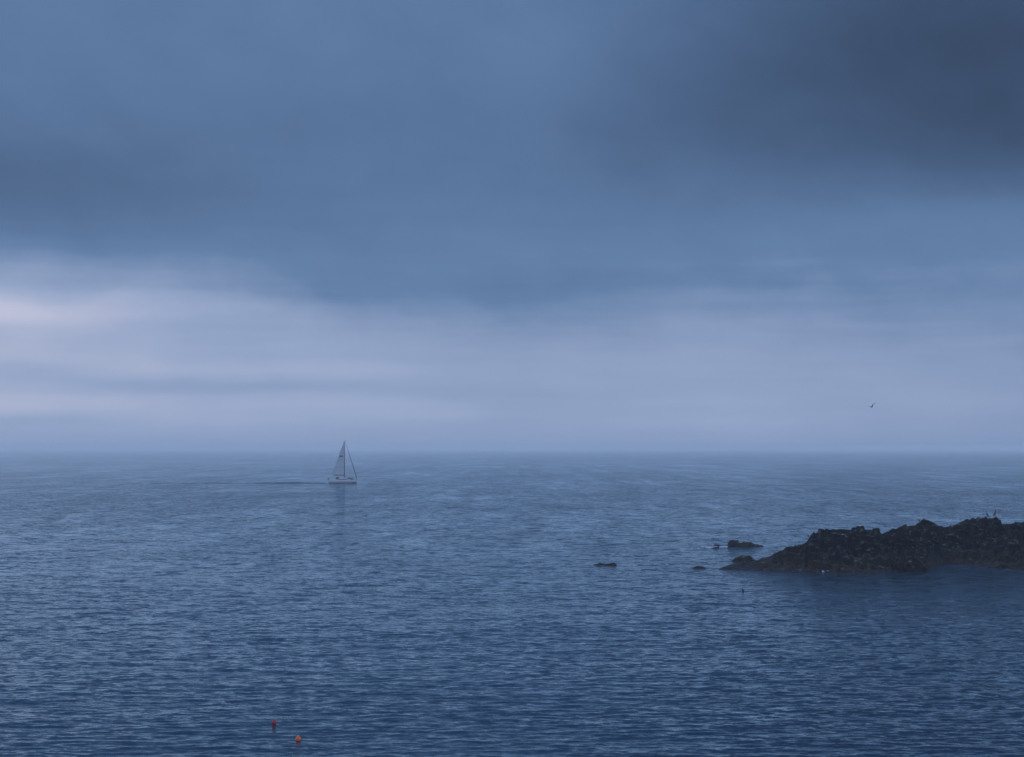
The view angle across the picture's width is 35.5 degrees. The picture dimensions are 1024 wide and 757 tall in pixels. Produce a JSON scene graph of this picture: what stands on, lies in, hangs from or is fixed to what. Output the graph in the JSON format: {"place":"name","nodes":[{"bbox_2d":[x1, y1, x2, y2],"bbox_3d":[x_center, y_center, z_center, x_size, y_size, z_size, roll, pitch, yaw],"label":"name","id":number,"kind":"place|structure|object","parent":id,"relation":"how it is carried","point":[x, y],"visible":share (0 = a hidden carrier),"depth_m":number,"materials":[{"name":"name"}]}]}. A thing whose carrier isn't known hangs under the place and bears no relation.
{"place":"outdoors","nodes":[
{"label":"outdoors","id":0,"kind":"place"},
{"bbox_2d":[0,449,1023,756],"bbox_3d":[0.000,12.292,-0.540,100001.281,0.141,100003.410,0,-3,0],"label":"sea","id":1,"kind":"structure","parent":0,"point":[388,603],"depth_m":123.06,"materials":[{"name":"liquid"}]},
{"bbox_2d":[217,482,310,482],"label":"wake","id":2,"kind":"object","parent":1,"relation":"on","point":[275,482],"visible":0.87,"depth_m":565.46,"materials":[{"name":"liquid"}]},
{"bbox_2d":[328,441,357,482],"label":"sailing yacht","id":3,"kind":"object","parent":1,"relation":"on","point":[339,470],"visible":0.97,"depth_m":566.44,"materials":[{"name":"fabric"}]},
{"bbox_2d":[604,563,616,565],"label":"sea rock","id":4,"kind":"object","parent":1,"relation":"in","point":[611,564],"visible":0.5,"depth_m":168.60,"materials":[{"name":"grey stone"}]},
{"bbox_2d":[693,566,705,568],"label":"sea rock","id":5,"kind":"object","parent":1,"relation":"in","point":[699,567],"visible":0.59,"depth_m":164.35,"materials":[{"name":"grey stone"}]},
{"bbox_2d":[700,546,727,547],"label":"foam","id":6,"kind":"object","parent":1,"relation":"on","point":[715,546],"visible":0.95,"depth_m":198.51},
{"bbox_2d":[727,540,741,546],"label":"skerry","id":7,"kind":"structure","parent":1,"relation":"in","point":[733,543],"depth_m":200.63,"materials":[{"name":"grey stone"}]},
{"bbox_2d":[732,555,755,561],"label":"sea rock","id":8,"kind":"object","parent":1,"relation":"in","point":[748,558],"visible":0.36,"depth_m":173.75,"materials":[{"name":"grey stone"}]},
{"bbox_2d":[741,542,763,546],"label":"skerry","id":9,"kind":"structure","parent":1,"relation":"in","point":[747,544],"depth_m":200.49,"materials":[{"name":"grey stone"}]},
{"bbox_2d":[719,517,1023,572],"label":"rocky islet","id":10,"kind":"object","parent":1,"relation":"in","point":[861,549],"visible":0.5,"depth_m":168.71,"materials":[{"name":"grey stone"}]},
{"bbox_2d":[889,551,926,571],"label":"boulder","id":11,"kind":"object","parent":10,"relation":"on","point":[910,561],"visible":0.34,"depth_m":160.03,"materials":[{"name":"grey stone"}]},
{"bbox_2d":[1008,560,1023,569],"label":"sea rock","id":12,"kind":"object","parent":1,"relation":"in","point":[1018,565],"visible":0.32,"depth_m":163.21,"materials":[{"name":"grey stone"}]},
{"bbox_2d":[0,0,1023,448],"label":"sky","id":13,"kind":"structure","parent":0,"point":[225,224],"materials":[{"name":"blue"}]}
]}

